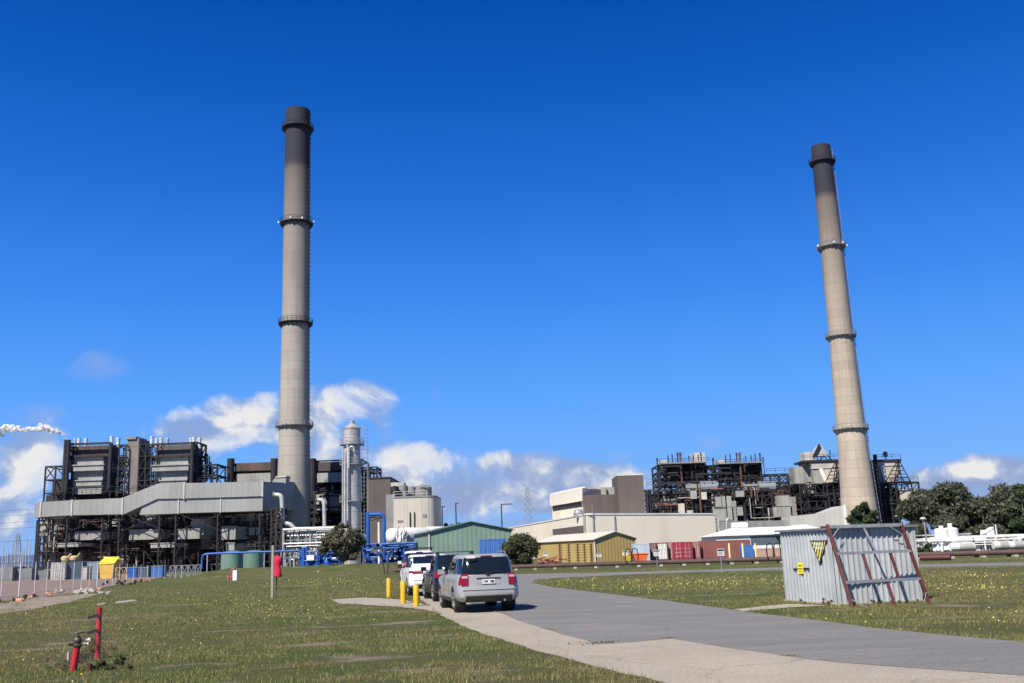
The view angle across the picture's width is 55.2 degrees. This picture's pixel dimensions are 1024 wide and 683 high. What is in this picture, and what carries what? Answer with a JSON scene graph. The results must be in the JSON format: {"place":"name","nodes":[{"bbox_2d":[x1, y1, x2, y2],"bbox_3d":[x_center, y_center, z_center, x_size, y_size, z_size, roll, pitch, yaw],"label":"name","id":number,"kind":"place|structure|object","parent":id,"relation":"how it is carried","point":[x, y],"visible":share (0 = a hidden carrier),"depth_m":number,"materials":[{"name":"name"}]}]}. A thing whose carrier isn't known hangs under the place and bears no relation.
{"place":"outdoors","nodes":[
{"label":"outdoors","id":0,"kind":"place"},
{"bbox_2d":[0,423,65,437],"bbox_3d":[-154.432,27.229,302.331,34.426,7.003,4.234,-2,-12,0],"label":"steam plume","id":1,"kind":"object","parent":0,"point":[40,427],"visible":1,"depth_m":301.52,"materials":[{"name":"white"}]},
{"bbox_2d":[0,554,363,566],"bbox_3d":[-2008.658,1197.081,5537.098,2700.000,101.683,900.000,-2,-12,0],"label":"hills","id":2,"kind":"structure","parent":0,"point":[27,560],"depth_m":5298.79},
{"bbox_2d":[153,562,400,582],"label":"grass bank","id":3,"kind":"structure","parent":0,"point":[312,571],"depth_m":103.18,"materials":[{"name":"green plant"}]},
{"bbox_2d":[316,522,366,563],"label":"leafy tree","id":4,"kind":"object","parent":3,"relation":"on","point":[337,542],"visible":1,"depth_m":110.20,"materials":[{"name":"green plant"}]},
{"bbox_2d":[270,508,286,566],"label":"pipe support tower","id":5,"kind":"structure","parent":0,"point":[281,526],"depth_m":214.73,"materials":[{"name":"metal"}]},
{"bbox_2d":[272,492,295,527],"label":"lagged pipe","id":6,"kind":"object","parent":5,"relation":"attached to","point":[285,522],"visible":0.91,"depth_m":216.13,"materials":[{"name":"silver metal"}]},
{"bbox_2d":[315,497,326,525],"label":"lagged pipe","id":7,"kind":"object","parent":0,"point":[322,500],"visible":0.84,"depth_m":219.97,"materials":[{"name":"silver metal"}]},
{"bbox_2d":[340,420,367,563],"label":"process column","id":8,"kind":"structure","parent":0,"point":[352,464],"depth_m":183.51,"materials":[{"name":"metal"}]},
{"bbox_2d":[386,482,441,559],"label":"silo building","id":9,"kind":"structure","parent":0,"point":[412,506],"depth_m":212.67,"materials":[{"name":"concrete"}]},
{"bbox_2d":[0,536,1023,682],"bbox_3d":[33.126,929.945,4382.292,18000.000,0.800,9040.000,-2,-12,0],"label":"grass ground","id":10,"kind":"structure","parent":0,"point":[371,657],"depth_m":24.98,"materials":[{"name":"green plant"}]},
{"bbox_2d":[8,534,27,566],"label":"pylon","id":11,"kind":"object","parent":10,"relation":"on","point":[16,537],"visible":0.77,"depth_m":884.34,"materials":[{"name":"metal"}]},
{"bbox_2d":[0,594,96,612],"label":"sandy verge","id":12,"kind":"structure","parent":10,"relation":"on","point":[48,601],"depth_m":49.04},
{"bbox_2d":[43,655,82,669],"bbox_3d":[-7.976,5.740,17.230,0.768,0.478,0.582,-7,-13,24],"label":"weed clump","id":13,"kind":"object","parent":10,"relation":"on","point":[65,664],"visible":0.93,"depth_m":17.25,"materials":[{"name":"green plant"}]},
{"bbox_2d":[67,632,83,671],"bbox_3d":[-7.504,5.365,16.842,0.234,0.709,0.194,-2,-12,0],"label":"standpipe","id":14,"kind":"object","parent":10,"relation":"on","point":[75,643],"visible":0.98,"depth_m":16.81,"materials":[{"name":"red metal"}]},
{"bbox_2d":[0,574,168,601],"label":"earth yard","id":15,"kind":"structure","parent":10,"relation":"on","point":[9,590],"depth_m":100.75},
{"bbox_2d":[0,567,50,580],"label":"site hut row","id":16,"kind":"object","parent":15,"relation":"on","point":[12,573],"visible":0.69,"depth_m":185.01,"materials":[{"name":"grey paint"}]},
{"bbox_2d":[50,562,67,579],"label":"shipping container","id":17,"kind":"object","parent":15,"relation":"on","point":[55,574],"visible":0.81,"depth_m":176.86,"materials":[{"name":"metal"}]},
{"bbox_2d":[51,563,57,578],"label":"door","id":18,"kind":"structure","parent":17,"relation":"in","point":[54,573],"depth_m":176.80,"materials":[{"name":"paint"}]},
{"bbox_2d":[58,563,64,578],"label":"door","id":19,"kind":"structure","parent":17,"relation":"in","point":[59,564],"depth_m":176.84,"materials":[{"name":"paint"}]},
{"bbox_2d":[65,561,87,579],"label":"shipping container","id":20,"kind":"object","parent":15,"relation":"on","point":[76,571],"visible":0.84,"depth_m":177.89,"materials":[{"name":"blue metal"}]},
{"bbox_2d":[0,561,159,598],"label":"fence","id":21,"kind":"object","parent":15,"relation":"on","point":[3,563],"visible":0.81,"depth_m":68.59,"materials":[{"name":"grey metal"}]},
{"bbox_2d":[82,566,92,579],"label":"crate","id":22,"kind":"object","parent":15,"relation":"on","point":[86,570],"visible":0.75,"depth_m":169.10,"materials":[{"name":"paint"}]},
{"bbox_2d":[87,561,99,578],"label":"shipping container","id":23,"kind":"object","parent":15,"relation":"on","point":[94,570],"visible":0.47,"depth_m":175.99,"materials":[{"name":"grey metal"}]},
{"bbox_2d":[99,557,120,578],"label":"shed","id":24,"kind":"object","parent":15,"relation":"on","point":[109,572],"visible":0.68,"depth_m":174.07,"materials":[{"name":"yellow metal"}]},
{"bbox_2d":[128,567,137,577],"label":"crate","id":25,"kind":"object","parent":15,"relation":"on","point":[130,569],"visible":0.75,"depth_m":171.86,"materials":[{"name":"blue paint"}]},
{"bbox_2d":[137,567,150,577],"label":"crate","id":26,"kind":"object","parent":15,"relation":"on","point":[142,571],"visible":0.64,"depth_m":170.88,"materials":[{"name":"blue paint"}]},
{"bbox_2d":[151,565,166,576],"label":"crate","id":27,"kind":"object","parent":15,"relation":"on","point":[160,570],"visible":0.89,"depth_m":169.95,"materials":[{"name":"blue paint"}]},
{"bbox_2d":[87,607,102,658],"bbox_3d":[-8.136,5.680,19.071,0.263,0.964,0.130,-1,-12,-5],"label":"marker post","id":28,"kind":"object","parent":10,"relation":"on","point":[98,615],"visible":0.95,"depth_m":19.07,"materials":[{"name":"red metal"}]},
{"bbox_2d":[79,634,120,662],"bbox_3d":[-7.716,5.806,18.272,0.931,0.759,0.521,-2,-12,0],"label":"weed clump","id":29,"kind":"object","parent":10,"relation":"on","point":[92,649],"visible":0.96,"depth_m":18.25,"materials":[{"name":"green plant"}]},
{"bbox_2d":[92,655,133,669],"bbox_3d":[-6.869,5.673,16.982,0.870,0.423,0.565,-5,-12,12],"label":"weed clump","id":30,"kind":"object","parent":10,"relation":"on","point":[119,661],"visible":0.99,"depth_m":16.91,"materials":[{"name":"green plant"}]},
{"bbox_2d":[102,579,142,584],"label":"weed clump","id":31,"kind":"object","parent":10,"relation":"on","point":[118,582],"visible":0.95,"depth_m":87.69,"materials":[{"name":"green plant"}]},
{"bbox_2d":[33,436,287,574],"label":"boiler house","id":32,"kind":"structure","parent":10,"relation":"on","point":[98,472],"depth_m":230.40,"materials":[{"name":"metal"}]},
{"bbox_2d":[35,475,294,574],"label":"flue duct","id":33,"kind":"object","parent":10,"relation":"on","point":[176,499],"visible":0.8,"depth_m":219.16,"materials":[{"name":"metal"}]},
{"bbox_2d":[226,567,237,580],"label":"hydrant","id":34,"kind":"object","parent":10,"relation":"on","point":[229,577],"visible":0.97,"depth_m":93.58,"materials":[{"name":"white paint"}]},
{"bbox_2d":[221,551,242,569],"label":"green tank","id":35,"kind":"object","parent":10,"relation":"on","point":[233,560],"visible":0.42,"depth_m":124.08,"materials":[{"name":"metal"}]},
{"bbox_2d":[201,550,299,571],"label":"blue pipe","id":36,"kind":"object","parent":10,"relation":"on","point":[243,552],"visible":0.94,"depth_m":115.47,"materials":[{"name":"metal"}]},
{"bbox_2d":[245,550,262,567],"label":"green tank","id":37,"kind":"object","parent":10,"relation":"on","point":[252,560],"visible":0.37,"depth_m":129.00,"materials":[{"name":"metal"}]},
{"bbox_2d":[271,545,273,597],"bbox_3d":[-11.017,10.602,45.033,0.100,2.402,0.100,-2,-12,0],"label":"timber pole","id":38,"kind":"object","parent":10,"relation":"on","point":[272,569],"visible":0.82,"depth_m":45.01,"materials":[{"name":"grey wood"}]},
{"bbox_2d":[274,556,282,589],"bbox_3d":[-13.418,13.195,55.891,0.663,1.898,0.408,-2,-12,0],"label":"bagged hose post","id":39,"kind":"object","parent":10,"relation":"on","point":[277,565],"visible":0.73,"depth_m":55.82,"materials":[{"name":"plastic"}]},
{"bbox_2d":[275,106,313,566],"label":"chimney","id":40,"kind":"object","parent":10,"relation":"on","point":[294,426],"visible":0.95,"depth_m":240.02,"materials":[{"name":"grey concrete"}]},
{"bbox_2d":[221,458,381,565],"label":"boiler house","id":41,"kind":"structure","parent":10,"relation":"on","point":[326,480],"depth_m":249.62,"materials":[{"name":"metal"}]},
{"bbox_2d":[282,527,349,566],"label":"pipe rack","id":42,"kind":"object","parent":10,"relation":"on","point":[316,532],"visible":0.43,"depth_m":164.81,"materials":[{"name":"metal"}]},
{"bbox_2d":[299,546,340,565],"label":"pump skid","id":43,"kind":"object","parent":10,"relation":"on","point":[315,560],"visible":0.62,"depth_m":147.04,"materials":[{"name":"blue paint"}]},
{"bbox_2d":[366,512,385,563],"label":"blue pipe loop","id":44,"kind":"object","parent":10,"relation":"on","point":[374,515],"visible":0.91,"depth_m":147.09,"materials":[{"name":"paint"}]},
{"bbox_2d":[366,477,398,559],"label":"brick block","id":45,"kind":"structure","parent":10,"relation":"on","point":[379,489],"depth_m":233.46,"materials":[{"name":"brick"}]},
{"bbox_2d":[331,597,434,610],"bbox_3d":[-4.601,9.486,35.373,2.589,0.001,12.728,2,-13,-19],"label":"concrete pad","id":46,"kind":"object","parent":10,"relation":"on","point":[381,602],"visible":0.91,"depth_m":36.73,"materials":[{"name":"beige concrete"}]},
{"bbox_2d":[400,581,405,603],"bbox_3d":[-3.944,9.107,35.468,0.200,0.867,0.200,-2,-12,0],"label":"bollard","id":47,"kind":"object","parent":46,"relation":"on","point":[402,592],"visible":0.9,"depth_m":35.40,"materials":[{"name":"yellow metal"}]},
{"bbox_2d":[413,585,418,605],"bbox_3d":[-3.270,8.692,33.403,0.200,0.776,0.200,-2,-12,0],"label":"bollard","id":48,"kind":"object","parent":46,"relation":"on","point":[415,595],"visible":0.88,"depth_m":33.33,"materials":[{"name":"metal"}]},
{"bbox_2d":[386,578,390,597],"bbox_3d":[-5.119,10.261,40.676,0.200,0.851,0.200,-2,-12,0],"label":"bollard","id":49,"kind":"object","parent":10,"relation":"on","point":[388,586],"visible":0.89,"depth_m":40.61,"materials":[{"name":"yellow metal"}]},
{"bbox_2d":[361,542,416,563],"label":"valve manifold","id":50,"kind":"object","parent":10,"relation":"on","point":[398,547],"visible":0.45,"depth_m":146.58,"materials":[{"name":"blue paint"}]},
{"bbox_2d":[386,528,399,559],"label":"gas tank","id":51,"kind":"object","parent":10,"relation":"on","point":[391,535],"visible":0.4,"depth_m":163.91,"materials":[{"name":"white metal"}]},
{"bbox_2d":[396,527,429,549],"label":"gas tank","id":52,"kind":"object","parent":10,"relation":"on","point":[403,534],"visible":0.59,"depth_m":157.24,"materials":[{"name":"white metal"}]},
{"bbox_2d":[412,521,513,564],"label":"green shed","id":53,"kind":"structure","parent":10,"relation":"on","point":[464,536],"depth_m":136.74,"materials":[{"name":"paint"}]},
{"bbox_2d":[479,538,505,553],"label":"shipping container","id":54,"kind":"object","parent":10,"relation":"on","point":[488,546],"visible":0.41,"depth_m":121.44,"materials":[{"name":"blue metal"}]},
{"bbox_2d":[16,571,1022,681],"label":"yellow wildflowers","id":55,"kind":"object","parent":10,"relation":"on","point":[621,588],"visible":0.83,"depth_m":40.16,"materials":[{"name":"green plant"}]},
{"bbox_2d":[500,532,542,564],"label":"round bush","id":56,"kind":"object","parent":10,"relation":"on","point":[521,548],"visible":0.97,"depth_m":116.42,"materials":[{"name":"green plant"}]},
{"bbox_2d":[518,488,537,523],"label":"pylon","id":57,"kind":"object","parent":10,"relation":"on","point":[529,509],"visible":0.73,"depth_m":413.78,"materials":[{"name":"metal"}]},
{"bbox_2d":[535,556,566,563],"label":"scrap heap","id":58,"kind":"object","parent":10,"relation":"on","point":[548,561],"visible":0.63,"depth_m":137.16,"materials":[{"name":"brown metal"}]},
{"bbox_2d":[538,531,636,561],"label":"yellow shed","id":59,"kind":"structure","parent":10,"relation":"on","point":[610,546],"depth_m":162.11,"materials":[{"name":"paint"}]},
{"bbox_2d":[550,474,644,518],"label":"control block","id":60,"kind":"structure","parent":10,"relation":"on","point":[624,493],"depth_m":230.46,"materials":[{"name":"white paint"}]},
{"bbox_2d":[509,507,715,558],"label":"turbine hall","id":61,"kind":"structure","parent":10,"relation":"on","point":[642,528],"depth_m":196.92,"materials":[{"name":"white paint"}]},
{"bbox_2d":[631,543,649,560],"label":"shipping container","id":62,"kind":"object","parent":10,"relation":"on","point":[643,548],"visible":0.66,"depth_m":152.51,"materials":[{"name":"metal"}]},
{"bbox_2d":[632,553,648,560],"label":"skip bin","id":63,"kind":"object","parent":10,"relation":"on","point":[643,556],"visible":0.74,"depth_m":124.96,"materials":[{"name":"orange metal"}]},
{"bbox_2d":[649,543,656,559],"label":"shipping container","id":64,"kind":"object","parent":10,"relation":"on","point":[653,546],"visible":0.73,"depth_m":154.40,"materials":[{"name":"metal"}]},
{"bbox_2d":[656,542,668,559],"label":"shipping container","id":65,"kind":"object","parent":10,"relation":"on","point":[662,548],"visible":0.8,"depth_m":154.81,"materials":[{"name":"white metal"}]},
{"bbox_2d":[667,542,672,559],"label":"shipping container","id":66,"kind":"object","parent":10,"relation":"on","point":[670,553],"visible":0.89,"depth_m":155.77,"materials":[{"name":"metal"}]},
{"bbox_2d":[672,542,692,559],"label":"shipping container","id":67,"kind":"object","parent":10,"relation":"on","point":[682,550],"visible":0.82,"depth_m":155.27,"materials":[{"name":"metal"}]},
{"bbox_2d":[673,543,682,558],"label":"door","id":68,"kind":"structure","parent":67,"relation":"in","point":[678,551],"depth_m":155.26,"materials":[{"name":"paint"}]},
{"bbox_2d":[682,543,691,557],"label":"door","id":69,"kind":"structure","parent":67,"relation":"in","point":[687,551],"depth_m":155.24,"materials":[{"name":"paint"}]},
{"bbox_2d":[692,541,700,558],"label":"shipping container","id":70,"kind":"object","parent":10,"relation":"on","point":[696,549],"visible":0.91,"depth_m":156.26,"materials":[{"name":"metal"}]},
{"bbox_2d":[378,549,1023,571],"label":"pipeline","id":71,"kind":"object","parent":10,"relation":"on","point":[974,553],"visible":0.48,"depth_m":84.10,"materials":[{"name":"metal"}]},
{"bbox_2d":[625,548,638,564],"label":"expansion loop","id":72,"kind":"object","parent":71,"relation":"attached to","point":[631,555],"visible":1,"depth_m":87.88,"materials":[{"name":"metal"}]},
{"bbox_2d":[766,542,780,560],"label":"expansion loop","id":73,"kind":"object","parent":71,"relation":"attached to","point":[773,546],"visible":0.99,"depth_m":81.12,"materials":[{"name":"metal"}]},
{"bbox_2d":[419,589,1023,682],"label":"concrete apron","id":74,"kind":"object","parent":10,"relation":"on","point":[671,660],"visible":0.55,"depth_m":14.94,"materials":[{"name":"beige concrete"}]},
{"bbox_2d":[398,554,445,595],"bbox_3d":[-3.781,10.271,43.171,2.360,1.742,4.946,1,-12,-12],"label":"parked car","id":75,"kind":"object","parent":74,"relation":"on","point":[411,573],"visible":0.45,"depth_m":41.41,"materials":[{"name":"white paint"}]},
{"bbox_2d":[421,551,473,601],"bbox_3d":[-2.350,9.062,37.899,2.240,1.822,4.584,1,-12,-12],"label":"parked car","id":76,"kind":"object","parent":74,"relation":"on","point":[430,583],"visible":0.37,"depth_m":36.33,"materials":[{"name":"blue paint"}]},
{"bbox_2d":[437,551,518,612],"bbox_3d":[-1.166,7.496,31.022,2.240,1.951,4.865,1,-12,-12],"label":"parked car","id":77,"kind":"object","parent":74,"relation":"on","point":[490,579],"visible":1,"depth_m":29.00,"materials":[{"name":"silver metal"}]},
{"bbox_2d":[644,452,802,531],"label":"boiler house","id":78,"kind":"structure","parent":10,"relation":"on","point":[770,499],"depth_m":266.71,"materials":[{"name":"metal"}]},
{"bbox_2d":[699,539,750,558],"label":"shipping container","id":79,"kind":"object","parent":10,"relation":"on","point":[708,549],"visible":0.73,"depth_m":157.34,"materials":[{"name":"red metal"}]},
{"bbox_2d":[740,545,753,557],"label":"shipping container","id":80,"kind":"object","parent":10,"relation":"on","point":[748,550],"visible":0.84,"depth_m":152.34,"materials":[{"name":"blue metal"}]},
{"bbox_2d":[701,522,817,548],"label":"white shed","id":81,"kind":"structure","parent":10,"relation":"on","point":[761,537],"depth_m":168.58,"materials":[{"name":"paint"}]},
{"bbox_2d":[754,548,781,556],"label":"shipping container","id":82,"kind":"object","parent":10,"relation":"on","point":[761,552],"visible":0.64,"depth_m":153.22,"materials":[{"name":"metal"}]},
{"bbox_2d":[808,143,881,524],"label":"chimney","id":83,"kind":"object","parent":10,"relation":"on","point":[850,429],"visible":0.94,"depth_m":252.05,"materials":[{"name":"concrete"}]},
{"bbox_2d":[774,525,923,604],"bbox_3d":[9.732,6.466,28.464,2.690,2.075,3.296,1,-12,-13],"label":"corrugated hut","id":84,"kind":"object","parent":10,"relation":"on","point":[816,581],"visible":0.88,"depth_m":27.22,"materials":[{"name":"metal"}]},
{"bbox_2d":[810,540,826,564],"bbox_3d":[8.646,5.932,27.547,0.030,0.670,0.854,1,-12,-13],"label":"hazard sign","id":85,"kind":"object","parent":84,"relation":"attached to","point":[818,546],"visible":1,"depth_m":27.55,"materials":[{"name":"yellow plastic"}]},
{"bbox_2d":[844,501,878,524],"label":"pine tree","id":86,"kind":"object","parent":10,"relation":"on","point":[862,513],"visible":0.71,"depth_m":117.40,"materials":[{"name":"green plant"}]},
{"bbox_2d":[820,522,930,608],"bbox_3d":[9.819,5.983,26.232,2.502,2.240,1.555,-1,-12,-7],"label":"leaning frame","id":87,"kind":"object","parent":10,"relation":"on","point":[890,552],"visible":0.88,"depth_m":26.41,"materials":[{"name":"red paint"}]},
{"bbox_2d":[895,487,931,527],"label":"gum tree","id":88,"kind":"object","parent":10,"relation":"on","point":[909,510],"visible":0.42,"depth_m":173.84,"materials":[{"name":"green plant"}]},
{"bbox_2d":[906,520,932,545],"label":"gum tree","id":89,"kind":"object","parent":10,"relation":"on","point":[919,530],"visible":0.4,"depth_m":160.78,"materials":[{"name":"green plant"}]},
{"bbox_2d":[917,542,932,551],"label":"bush","id":90,"kind":"object","parent":10,"relation":"on","point":[926,547],"visible":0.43,"depth_m":95.27,"materials":[{"name":"green plant"}]},
{"bbox_2d":[920,554,950,560],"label":"pipe length","id":91,"kind":"object","parent":10,"relation":"on","point":[935,557],"visible":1,"depth_m":66.11,"materials":[{"name":"red paint"}]},
{"bbox_2d":[934,526,948,543],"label":"white silo","id":92,"kind":"object","parent":10,"relation":"on","point":[940,531],"visible":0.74,"depth_m":107.03,"materials":[{"name":"paint"}]},
{"bbox_2d":[947,523,958,536],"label":"white silo","id":93,"kind":"object","parent":10,"relation":"on","point":[953,531],"visible":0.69,"depth_m":106.96,"materials":[{"name":"paint"}]},
{"bbox_2d":[918,480,989,530],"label":"gum tree","id":94,"kind":"object","parent":10,"relation":"on","point":[954,498],"visible":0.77,"depth_m":162.94,"materials":[{"name":"green plant"}]},
{"bbox_2d":[915,533,1023,537],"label":"pipe","id":95,"kind":"object","parent":10,"relation":"on","point":[970,535],"visible":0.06,"depth_m":112.32,"materials":[{"name":"white metal"}]},
{"bbox_2d":[916,535,1023,551],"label":"white process plant","id":96,"kind":"object","parent":10,"relation":"on","point":[1001,542],"visible":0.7,"depth_m":104.44,"materials":[{"name":"paint"}]},
{"bbox_2d":[932,513,1009,535],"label":"gum tree","id":97,"kind":"object","parent":10,"relation":"on","point":[960,523],"visible":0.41,"depth_m":155.31,"materials":[{"name":"green plant"}]},
{"bbox_2d":[969,496,993,526],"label":"gum tree","id":98,"kind":"object","parent":10,"relation":"on","point":[978,520],"visible":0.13,"depth_m":169.64,"materials":[{"name":"green plant"}]},
{"bbox_2d":[985,482,1023,533],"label":"gum tree","id":99,"kind":"object","parent":10,"relation":"on","point":[1001,496],"visible":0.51,"depth_m":157.84,"materials":[{"name":"green plant"}]},
{"bbox_2d":[1004,483,1023,533],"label":"dark tree","id":100,"kind":"object","parent":10,"relation":"on","point":[1015,509],"visible":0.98,"depth_m":137.48,"materials":[{"name":"green plant"}]},
{"bbox_2d":[0,0,1023,555],"label":"sky","id":101,"kind":"structure","parent":0,"point":[557,245],"materials":[{"name":"blue"}]},
{"bbox_2d":[472,562,1023,674],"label":"asphalt road","id":102,"kind":"structure","parent":0,"point":[591,616],"depth_m":20.05,"materials":[{"name":"grey asphalt"}]},
{"bbox_2d":[398,547,433,569],"bbox_3d":[-5.043,12.191,52.835,2.220,2.082,4.961,-1,-12,-7],"label":"parked car","id":103,"kind":"object","parent":102,"relation":"on","point":[408,553],"visible":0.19,"depth_m":50.95,"materials":[{"name":"white paint"}]},
{"bbox_2d":[734,604,824,610],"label":"concrete path","id":104,"kind":"structure","parent":0,"point":[776,606],"depth_m":26.55,"materials":[{"name":"beige concrete"}]},
{"bbox_2d":[715,505,847,530],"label":"duct","id":105,"kind":"object","parent":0,"point":[837,515],"visible":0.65,"depth_m":224.12,"materials":[{"name":"white metal"}]},
{"bbox_2d":[788,444,919,523],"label":"boiler house","id":106,"kind":"structure","parent":0,"point":[819,490],"depth_m":259.64,"materials":[{"name":"white paint"}]},
{"bbox_2d":[980,527,994,534],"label":"tilted dish shed","id":107,"kind":"structure","parent":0,"point":[987,531],"depth_m":113.03,"materials":[{"name":"white paint"}]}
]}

